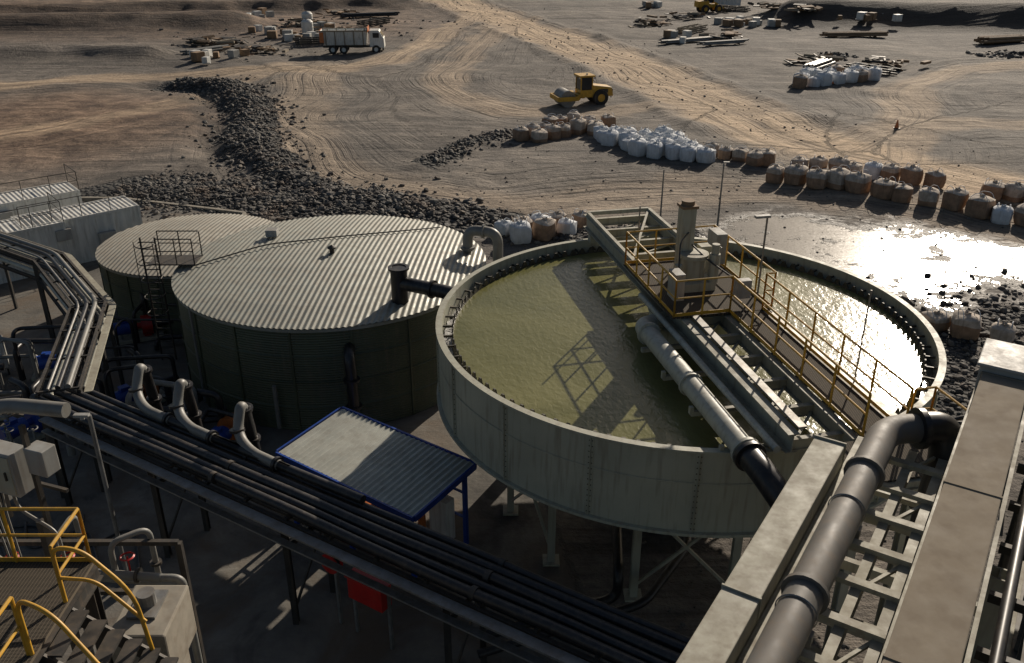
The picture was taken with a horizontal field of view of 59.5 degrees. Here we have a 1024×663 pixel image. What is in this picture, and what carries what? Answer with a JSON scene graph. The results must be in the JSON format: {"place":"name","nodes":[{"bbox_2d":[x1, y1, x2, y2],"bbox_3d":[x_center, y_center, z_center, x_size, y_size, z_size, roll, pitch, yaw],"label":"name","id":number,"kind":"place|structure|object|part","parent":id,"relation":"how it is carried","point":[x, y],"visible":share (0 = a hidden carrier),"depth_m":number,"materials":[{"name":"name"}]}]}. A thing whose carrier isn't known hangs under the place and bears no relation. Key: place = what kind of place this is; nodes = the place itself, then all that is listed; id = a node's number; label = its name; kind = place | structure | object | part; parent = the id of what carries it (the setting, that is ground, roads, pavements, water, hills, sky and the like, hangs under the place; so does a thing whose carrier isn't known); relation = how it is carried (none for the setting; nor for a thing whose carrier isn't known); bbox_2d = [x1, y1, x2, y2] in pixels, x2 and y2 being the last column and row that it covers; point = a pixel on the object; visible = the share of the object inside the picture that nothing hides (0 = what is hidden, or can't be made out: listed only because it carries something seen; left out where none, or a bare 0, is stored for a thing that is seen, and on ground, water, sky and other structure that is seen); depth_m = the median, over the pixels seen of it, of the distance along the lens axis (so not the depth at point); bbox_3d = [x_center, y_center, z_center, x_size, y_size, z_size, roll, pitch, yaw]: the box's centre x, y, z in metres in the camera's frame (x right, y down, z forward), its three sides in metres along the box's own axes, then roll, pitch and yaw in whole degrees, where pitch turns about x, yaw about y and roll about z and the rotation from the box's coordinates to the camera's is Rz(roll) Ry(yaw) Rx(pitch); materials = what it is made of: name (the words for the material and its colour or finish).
{"place":"outdoors","nodes":[
{"label":"outdoors","id":0,"kind":"place"},
{"bbox_2d":[0,507,178,662],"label":"stair tower","id":1,"kind":"structure","parent":0,"point":[45,616],"depth_m":14.10,"materials":[{"name":"metal"}]},
{"bbox_2d":[0,0,1023,662],"bbox_3d":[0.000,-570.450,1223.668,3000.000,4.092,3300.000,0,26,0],"label":"ground","id":2,"kind":"structure","parent":0,"point":[80,80],"depth_m":72.25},
{"bbox_2d":[0,363,4,370],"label":"slurry pump","id":3,"kind":"object","parent":2,"relation":"on","point":[2,366],"visible":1,"depth_m":36.88,"materials":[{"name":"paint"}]},
{"bbox_2d":[0,335,9,374],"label":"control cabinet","id":4,"kind":"object","parent":2,"relation":"on","point":[4,352],"visible":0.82,"depth_m":37.32,"materials":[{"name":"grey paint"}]},
{"bbox_3d":[-21.399,1.001,37.122,0.700,1.250,0.020,-13,29,-26],"label":"door","id":5,"kind":"part","parent":4,"relation":"part of","materials":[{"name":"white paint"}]},
{"bbox_2d":[0,394,21,420],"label":"slurry pump","id":6,"kind":"object","parent":2,"relation":"on","point":[13,396],"visible":0.41,"depth_m":34.42,"materials":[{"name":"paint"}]},
{"bbox_2d":[0,377,58,444],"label":"slurry pump","id":7,"kind":"object","parent":2,"relation":"on","point":[27,420],"visible":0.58,"depth_m":32.91,"materials":[{"name":"paint"}]},
{"bbox_2d":[0,192,71,283],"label":"shipping container","id":8,"kind":"object","parent":2,"relation":"on","point":[44,234],"visible":0.6,"depth_m":47.21,"materials":[{"name":"white metal"}]},
{"bbox_2d":[0,164,81,219],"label":"shipping container","id":9,"kind":"object","parent":2,"relation":"on","point":[12,199],"visible":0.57,"depth_m":52.00,"materials":[{"name":"white metal"}]},
{"bbox_2d":[0,398,87,662],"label":"electrical cabinet","id":10,"kind":"object","parent":2,"relation":"on","point":[25,466],"visible":0.65,"depth_m":15.08,"materials":[{"name":"grey metal"}]},
{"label":"doors","id":11,"kind":"part","parent":10,"relation":"part of","materials":[{"name":"paint"}]},
{"bbox_2d":[0,231,124,497],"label":"pipe rack","id":12,"kind":"object","parent":2,"relation":"on","point":[39,267],"visible":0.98,"depth_m":34.72,"materials":[{"name":"metal"}]},
{"bbox_2d":[31,322,102,380],"bbox_3d":[-18.680,0.706,37.658,2.800,1.987,1.650,-5,26,-10],"label":"slurry pump","id":13,"kind":"object","parent":2,"relation":"on","point":[42,358],"visible":0.11,"depth_m":37.13,"materials":[{"name":"paint"}]},
{"bbox_2d":[10,177,142,263],"bbox_3d":[-23.858,-5.903,49.483,6.122,3.720,2.875,-20,32,-35],"label":"shipping container","id":14,"kind":"object","parent":2,"relation":"on","point":[91,226],"visible":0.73,"depth_m":49.23,"materials":[{"name":"white metal"}]},
{"bbox_2d":[73,413,127,570],"bbox_3d":[-11.425,4.745,25.145,0.550,5.640,0.300,0,26,0],"label":"lamp post","id":15,"kind":"object","parent":2,"relation":"on","point":[83,416],"visible":0.74,"depth_m":24.74,"materials":[{"name":"metal"}]},
{"bbox_2d":[0,515,206,662],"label":"valve manifold","id":16,"kind":"object","parent":2,"relation":"on","point":[138,575],"visible":0.53,"depth_m":18.24,"materials":[{"name":"metal"}]},
{"bbox_2d":[0,297,245,567],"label":"bore piping","id":17,"kind":"object","parent":2,"relation":"on","point":[209,415],"visible":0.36,"depth_m":35.12,"materials":[{"name":"grey metal"}]},
{"bbox_2d":[113,293,173,344],"bbox_3d":[-16.870,-0.784,40.754,2.800,1.987,1.650,-10,28,-21],"label":"slurry pump","id":18,"kind":"object","parent":2,"relation":"on","point":[148,332],"visible":0.69,"depth_m":40.41,"materials":[{"name":"paint"}]},
{"bbox_2d":[115,348,178,404],"bbox_3d":[-14.760,1.812,35.360,1.650,1.987,2.800,23,34,39],"label":"slurry pump","id":19,"kind":"object","parent":2,"relation":"on","point":[121,393],"visible":0.29,"depth_m":35.11,"materials":[{"name":"paint"}]},
{"bbox_2d":[112,585,196,662],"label":"concrete pump plinth","id":20,"kind":"structure","parent":2,"relation":"on","point":[168,612],"depth_m":15.86,"materials":[{"name":"concrete"}]},
{"bbox_2d":[81,197,246,214],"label":"concrete kerb","id":21,"kind":"structure","parent":2,"relation":"on","point":[220,210],"depth_m":58.04,"materials":[{"name":"grey concrete"}]},
{"bbox_2d":[132,230,202,359],"bbox_3d":[-14.163,-1.338,37.801,2.279,5.626,1.616,0,26,0],"label":"access ladder","id":22,"kind":"object","parent":2,"relation":"on","point":[174,260],"visible":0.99,"depth_m":37.26,"materials":[{"name":"metal"}]},
{"bbox_2d":[152,375,202,444],"bbox_3d":[-12.941,2.705,33.503,1.650,1.987,2.800,10,27,19],"label":"slurry pump","id":23,"kind":"object","parent":2,"relation":"on","point":[168,395],"visible":0.25,"depth_m":33.40,"materials":[{"name":"paint"}]},
{"bbox_2d":[95,213,273,333],"bbox_3d":[-15.600,-3.198,44.406,8.824,3.250,8.840,0,26,0],"label":"water storage tank","id":24,"kind":"object","parent":2,"relation":"on","point":[116,258],"visible":0.44,"depth_m":42.16,"materials":[{"name":"grey metal"}]},
{"bbox_2d":[180,44,228,54],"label":"pipe stack","id":25,"kind":"object","parent":2,"relation":"on","point":[213,48],"visible":0.69,"depth_m":116.62,"materials":[{"name":"grey metal"}]},
{"bbox_2d":[182,35,235,45],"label":"timber pile","id":26,"kind":"object","parent":2,"relation":"on","point":[200,41],"visible":0.92,"depth_m":123.91,"materials":[{"name":"wood"}]},
{"bbox_2d":[196,388,236,442],"bbox_3d":[-10.681,3.150,32.578,1.650,1.987,2.800,7,27,14],"label":"slurry pump","id":27,"kind":"object","parent":2,"relation":"on","point":[224,425],"visible":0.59,"depth_m":32.41,"materials":[{"name":"paint"}]},
{"bbox_2d":[189,49,249,63],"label":"storage crates","id":28,"kind":"object","parent":2,"relation":"on","point":[203,56],"visible":1,"depth_m":111.87,"materials":[{"name":"white paint"}]},
{"bbox_2d":[209,36,250,47],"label":"timber pile","id":29,"kind":"object","parent":2,"relation":"on","point":[228,41],"visible":0.9,"depth_m":122.24,"materials":[{"name":"wood"}]},
{"bbox_2d":[233,43,288,54],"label":"timber pile","id":30,"kind":"object","parent":2,"relation":"on","point":[257,48],"visible":0.9,"depth_m":116.58,"materials":[{"name":"wood"}]},
{"bbox_2d":[247,7,274,17],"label":"storage crates","id":31,"kind":"object","parent":2,"relation":"on","point":[262,12],"visible":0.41,"depth_m":149.46,"materials":[{"name":"white paint"}]},
{"bbox_2d":[248,25,285,38],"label":"storage crates","id":32,"kind":"object","parent":2,"relation":"on","point":[270,32],"visible":0.94,"depth_m":132.33,"materials":[{"name":"white paint"}]},
{"bbox_2d":[103,165,456,221],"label":"rock berm","id":33,"kind":"structure","parent":2,"relation":"on","point":[205,189],"depth_m":59.02,"materials":[{"name":"grey stone"}]},
{"bbox_2d":[282,29,318,41],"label":"storage crates","id":34,"kind":"object","parent":2,"relation":"on","point":[288,34],"visible":0.55,"depth_m":126.59,"materials":[{"name":"white paint"}]},
{"bbox_2d":[279,18,326,27],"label":"timber pile","id":35,"kind":"object","parent":2,"relation":"on","point":[297,21],"visible":0.61,"depth_m":141.84,"materials":[{"name":"wood"}]},
{"bbox_2d":[301,10,312,18],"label":"portable water tank","id":36,"kind":"object","parent":2,"relation":"on","point":[306,14],"visible":0.62,"depth_m":143.61,"materials":[{"name":"white paint"}]},
{"bbox_2d":[301,18,313,32],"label":"portable water tank","id":37,"kind":"object","parent":2,"relation":"on","point":[306,24],"visible":0.78,"depth_m":132.84,"materials":[{"name":"white paint"}]},
{"bbox_2d":[292,37,323,44],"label":"steel frame stack","id":38,"kind":"object","parent":2,"relation":"on","point":[306,40],"visible":0.5,"depth_m":123.93,"materials":[{"name":"metal"}]},
{"bbox_2d":[313,19,335,29],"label":"storage crates","id":39,"kind":"object","parent":2,"relation":"on","point":[322,22],"visible":0.64,"depth_m":137.73,"materials":[{"name":"white paint"}]},
{"bbox_2d":[150,74,507,233],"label":"rock berm","id":40,"kind":"structure","parent":2,"relation":"on","point":[238,125],"depth_m":68.62,"materials":[{"name":"grey stone"}]},
{"bbox_2d":[313,25,359,31],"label":"timber pile","id":41,"kind":"object","parent":2,"relation":"on","point":[347,26],"visible":0.15,"depth_m":134.79,"materials":[{"name":"wood"}]},
{"bbox_2d":[171,215,502,430],"bbox_3d":[-7.147,-1.438,37.831,13.532,5.780,13.615,0,26,0],"label":"water storage tank","id":42,"kind":"object","parent":2,"relation":"on","point":[299,324],"visible":0.82,"depth_m":33.90,"materials":[{"name":"grey metal"}]},
{"bbox_2d":[315,9,359,17],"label":"timber pile","id":43,"kind":"object","parent":2,"relation":"on","point":[339,12],"visible":0.72,"depth_m":155.98,"materials":[{"name":"wood"}]},
{"bbox_2d":[159,15,517,61],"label":"scattered stones","id":44,"kind":"object","parent":2,"relation":"on","point":[381,26],"visible":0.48,"depth_m":133.98,"materials":[{"name":"stone"}]},
{"bbox_2d":[319,25,384,53],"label":"dump truck","id":45,"kind":"object","parent":2,"relation":"on","point":[334,40],"visible":0.99,"depth_m":116.39,"materials":[{"name":"paint"}]},
{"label":"windows","id":46,"kind":"part","parent":45,"relation":"part of","materials":[{"name":"black glass"}]},
{"bbox_2d":[322,554,394,649],"bbox_3d":[-4.091,7.120,23.831,2.140,2.500,0.500,15,30,29],"label":"fire hose reel","id":47,"kind":"object","parent":2,"relation":"on","point":[376,600],"visible":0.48,"depth_m":23.39,"materials":[{"name":"metal"}]},
{"bbox_2d":[29,386,690,662],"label":"pipe rack","id":48,"kind":"object","parent":2,"relation":"on","point":[599,630],"visible":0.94,"depth_m":22.23,"materials":[{"name":"metal"}]},
{"bbox_2d":[128,363,239,452],"bbox_3d":[-10.129,3.583,27.697,1.764,4.321,6.056,-19,31,-34],"label":"pump discharge pipe","id":49,"kind":"object","parent":48,"relation":"on","point":[141,373],"visible":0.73,"depth_m":27.75,"materials":[{"name":"grey metal"}]},
{"bbox_2d":[169,379,289,472],"bbox_3d":[-8.516,4.018,26.793,1.764,4.321,6.056,-19,31,-34],"label":"pump discharge pipe","id":50,"kind":"object","parent":48,"relation":"on","point":[190,420],"visible":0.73,"depth_m":26.86,"materials":[{"name":"grey metal"}]},
{"bbox_2d":[229,401,365,504],"bbox_3d":[-6.308,4.614,25.556,1.764,4.321,6.056,-19,31,-34],"label":"pump discharge pipe","id":51,"kind":"object","parent":48,"relation":"on","point":[243,424],"visible":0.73,"depth_m":25.00,"materials":[{"name":"grey metal"}]},
{"bbox_2d":[340,12,399,17],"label":"pipe stack","id":52,"kind":"object","parent":2,"relation":"on","point":[367,14],"visible":1,"depth_m":150.97,"materials":[{"name":"grey metal"}]},
{"bbox_2d":[356,17,390,26],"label":"steel frame stack","id":53,"kind":"object","parent":2,"relation":"on","point":[365,22],"visible":0.99,"depth_m":142.13,"materials":[{"name":"metal"}]},
{"bbox_2d":[275,406,476,577],"bbox_3d":[-4.150,5.024,27.610,5.660,3.000,2.910,17,31,32],"label":"pump shelter","id":54,"kind":"object","parent":2,"relation":"on","point":[397,472],"visible":0.81,"depth_m":26.95,"materials":[{"name":"blue paint"}]},
{"bbox_2d":[404,121,568,166],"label":"rock berm","id":55,"kind":"structure","parent":2,"relation":"on","point":[495,133],"depth_m":71.81,"materials":[{"name":"grey stone"}]},
{"bbox_2d":[494,208,586,244],"bbox_3d":[2.145,-6.502,53.483,6.176,1.495,2.816,-11,28,-21],"label":"bulk bag row","id":56,"kind":"object","parent":2,"relation":"on","point":[540,226],"visible":0.98,"depth_m":52.84,"materials":[{"name":"white fabric"}]},
{"bbox_2d":[513,109,615,142],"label":"bulk bag row","id":57,"kind":"object","parent":2,"relation":"on","point":[549,127],"visible":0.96,"depth_m":75.85,"materials":[{"name":"beige fabric"}]},
{"bbox_2d":[550,72,612,107],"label":"soil compactor roller","id":58,"kind":"object","parent":2,"relation":"on","point":[590,90],"visible":1,"depth_m":86.36,"materials":[{"name":"metal"}]},
{"bbox_2d":[486,211,698,249],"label":"rock berm","id":59,"kind":"structure","parent":2,"relation":"on","point":[568,237],"depth_m":53.16,"materials":[{"name":"grey stone"}]},
{"bbox_2d":[421,0,856,140],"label":"scattered stones","id":60,"kind":"object","parent":2,"relation":"on","point":[624,64],"visible":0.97,"depth_m":109.03,"materials":[{"name":"brown stone"}]},
{"bbox_2d":[628,17,672,27],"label":"timber pile","id":61,"kind":"object","parent":2,"relation":"on","point":[653,23],"visible":1,"depth_m":142.84,"materials":[{"name":"wood"}]},
{"bbox_2d":[642,1,661,7],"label":"storage crates","id":62,"kind":"object","parent":2,"relation":"on","point":[650,4],"visible":1,"depth_m":164.96,"materials":[{"name":"white paint"}]},
{"bbox_2d":[593,123,715,163],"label":"white bulk bags","id":63,"kind":"object","parent":2,"relation":"on","point":[659,142],"visible":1,"depth_m":69.32,"materials":[{"name":"white fabric"}]},
{"bbox_2d":[663,28,691,43],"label":"storage crates","id":64,"kind":"object","parent":2,"relation":"on","point":[669,33],"visible":0.98,"depth_m":130.00,"materials":[{"name":"white paint"}]},
{"bbox_2d":[647,11,710,19],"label":"timber pile","id":65,"kind":"object","parent":2,"relation":"on","point":[692,14],"visible":0.99,"depth_m":151.43,"materials":[{"name":"wood"}]},
{"bbox_2d":[347,91,1021,376],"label":"scattered stones","id":66,"kind":"object","parent":2,"relation":"on","point":[703,190],"visible":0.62,"depth_m":62.06,"materials":[{"name":"stone"}]},
{"bbox_2d":[658,36,715,43],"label":"pipe stack","id":67,"kind":"object","parent":2,"relation":"on","point":[691,39],"visible":0.91,"depth_m":126.08,"materials":[{"name":"metal"}]},
{"bbox_2d":[436,235,946,658],"bbox_3d":[5.150,2.486,28.501,15.040,6.800,15.633,0,26,0],"label":"thickener tank","id":68,"kind":"object","parent":2,"relation":"on","point":[555,391],"visible":0.71,"depth_m":24.90,"materials":[{"name":"paint"}]},
{"bbox_2d":[583,198,913,507],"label":"thickener bridge","id":69,"kind":"structure","parent":68,"relation":"on","point":[686,287],"depth_m":23.90,"materials":[{"name":"paint"}]},
{"bbox_2d":[660,169,664,216],"bbox_3d":[8.400,-6.886,50.511,0.350,4.600,0.350,0,26,0],"label":"light pole","id":70,"kind":"object","parent":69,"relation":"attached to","point":[662,194],"visible":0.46,"depth_m":50.13,"materials":[{"name":"metal"}]},
{"bbox_2d":[716,161,729,225],"bbox_3d":[12.475,-8.020,53.294,0.500,4.230,0.350,0,26,0],"label":"light pole","id":71,"kind":"object","parent":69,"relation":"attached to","point":[718,215],"visible":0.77,"depth_m":53.20,"materials":[{"name":"metal"}]},
{"bbox_2d":[676,23,707,32],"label":"steel frame stack","id":72,"kind":"object","parent":2,"relation":"on","point":[693,27],"visible":0.87,"depth_m":134.23,"materials":[{"name":"metal"}]},
{"bbox_2d":[694,0,730,12],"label":"wheel loader","id":73,"kind":"object","parent":2,"relation":"on","point":[705,6],"visible":0.97,"depth_m":158.13,"materials":[{"name":"metal"}]},
{"bbox_2d":[698,28,742,40],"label":"timber pile","id":74,"kind":"object","parent":2,"relation":"on","point":[729,33],"visible":0.94,"depth_m":129.38,"materials":[{"name":"wood"}]},
{"bbox_2d":[697,39,748,45],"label":"pipe stack","id":75,"kind":"object","parent":2,"relation":"on","point":[718,42],"visible":1,"depth_m":122.37,"materials":[{"name":"grey metal"}]},
{"bbox_2d":[711,0,740,5],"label":"shipping container","id":76,"kind":"object","parent":2,"relation":"on","point":[730,2],"visible":0.52,"depth_m":168.81,"materials":[{"name":"grey metal"}]},
{"bbox_2d":[704,140,763,166],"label":"bulk bag row","id":77,"kind":"object","parent":2,"relation":"on","point":[748,157],"visible":0.92,"depth_m":67.95,"materials":[{"name":"beige fabric"}]},
{"bbox_2d":[722,5,750,11],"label":"steel frame stack","id":78,"kind":"object","parent":2,"relation":"on","point":[737,8],"visible":0.62,"depth_m":161.82,"materials":[{"name":"metal"}]},
{"bbox_2d":[714,16,759,27],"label":"storage crates","id":79,"kind":"object","parent":2,"relation":"on","point":[738,21],"visible":0.88,"depth_m":142.16,"materials":[{"name":"white paint"}]},
{"bbox_2d":[722,18,782,27],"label":"storage crates","id":80,"kind":"object","parent":2,"relation":"on","point":[770,23],"visible":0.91,"depth_m":141.44,"materials":[{"name":"white paint"}]},
{"bbox_2d":[747,1,795,11],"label":"timber pile","id":81,"kind":"object","parent":2,"relation":"on","point":[766,4],"visible":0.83,"depth_m":149.85,"materials":[{"name":"wood"}]},
{"bbox_2d":[568,402,1023,648],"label":"scattered stones","id":82,"kind":"object","parent":2,"relation":"on","point":[682,623],"visible":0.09,"depth_m":25.32,"materials":[{"name":"grey stone"}]},
{"bbox_2d":[784,3,822,12],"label":"timber pile","id":83,"kind":"object","parent":2,"relation":"on","point":[803,7],"visible":0.94,"depth_m":144.37,"materials":[{"name":"wood"}]},
{"bbox_2d":[784,53,843,66],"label":"timber pile","id":84,"kind":"object","parent":2,"relation":"on","point":[799,60],"visible":0.67,"depth_m":109.26,"materials":[{"name":"wood"}]},
{"bbox_2d":[803,58,835,68],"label":"pipe stack","id":85,"kind":"object","parent":2,"relation":"on","point":[823,63],"visible":0.73,"depth_m":105.11,"materials":[{"name":"white plastic"}]},
{"bbox_2d":[792,62,881,88],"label":"white bulk bags","id":86,"kind":"object","parent":2,"relation":"on","point":[837,73],"visible":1,"depth_m":97.02,"materials":[{"name":"white fabric"}]},
{"bbox_2d":[817,51,858,60],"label":"rubble pile","id":87,"kind":"object","parent":2,"relation":"on","point":[845,54],"visible":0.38,"depth_m":115.23,"materials":[{"name":"grey stone"}]},
{"bbox_2d":[676,338,1023,662],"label":"pipe gantry","id":88,"kind":"object","parent":2,"relation":"on","point":[770,603],"visible":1,"depth_m":12.41,"materials":[{"name":"painted steel"},{"name":"galvanised steel"},{"name":"dark steel"}]},
{"bbox_2d":[819,31,888,37],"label":"pipe stack","id":89,"kind":"object","parent":2,"relation":"on","point":[835,34],"visible":1,"depth_m":130.28,"materials":[{"name":"brown metal"}]},
{"bbox_2d":[837,11,902,21],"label":"storage crates","id":90,"kind":"object","parent":2,"relation":"on","point":[867,16],"visible":1,"depth_m":140.09,"materials":[{"name":"white paint"}]},
{"bbox_2d":[842,62,900,75],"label":"steel frame stack","id":91,"kind":"object","parent":2,"relation":"on","point":[890,70],"visible":0.56,"depth_m":104.21,"materials":[{"name":"grey metal"}]},
{"bbox_2d":[761,147,1023,202],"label":"bulk bag row","id":92,"kind":"object","parent":2,"relation":"on","point":[912,175],"visible":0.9,"depth_m":62.20,"materials":[{"name":"beige fabric"}]},
{"bbox_2d":[765,161,1023,226],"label":"bulk bag row","id":93,"kind":"object","parent":2,"relation":"on","point":[980,206],"visible":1,"depth_m":58.69,"materials":[{"name":"beige fabric"}]},
{"bbox_2d":[861,56,930,70],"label":"timber pile","id":94,"kind":"object","parent":2,"relation":"on","point":[882,60],"visible":0.91,"depth_m":108.22,"materials":[{"name":"wood"}]},
{"bbox_2d":[893,120,899,128],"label":"traffic cone","id":95,"kind":"object","parent":2,"relation":"on","point":[896,125],"visible":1,"depth_m":78.31,"materials":[{"name":"orange paint"}]},
{"bbox_2d":[896,258,1023,414],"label":"rock rubble","id":96,"kind":"object","parent":2,"relation":"on","point":[975,358],"visible":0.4,"depth_m":41.62,"materials":[{"name":"grey stone"}]},
{"bbox_2d":[921,308,1015,342],"bbox_3d":[20.289,-0.487,41.096,5.024,1.335,2.132,6,26,13],"label":"bulk bag row","id":97,"kind":"object","parent":2,"relation":"on","point":[965,324],"visible":0.7,"depth_m":40.53,"materials":[{"name":"white fabric"}]},
{"bbox_2d":[965,49,1023,58],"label":"rubble pile","id":98,"kind":"object","parent":2,"relation":"on","point":[1010,54],"visible":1,"depth_m":115.12,"materials":[{"name":"grey stone"}]},
{"bbox_2d":[974,34,1023,43],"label":"pipe stack","id":99,"kind":"object","parent":2,"relation":"on","point":[993,39],"visible":1,"depth_m":123.55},
{"bbox_2d":[822,386,1009,649],"bbox_3d":[8.575,5.532,20.274,3.316,8.446,2.376,-5,26,-11],"label":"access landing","id":100,"kind":"object","parent":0,"point":[892,472],"visible":0.18,"depth_m":19.39,"materials":[{"name":"metal"}]}
]}

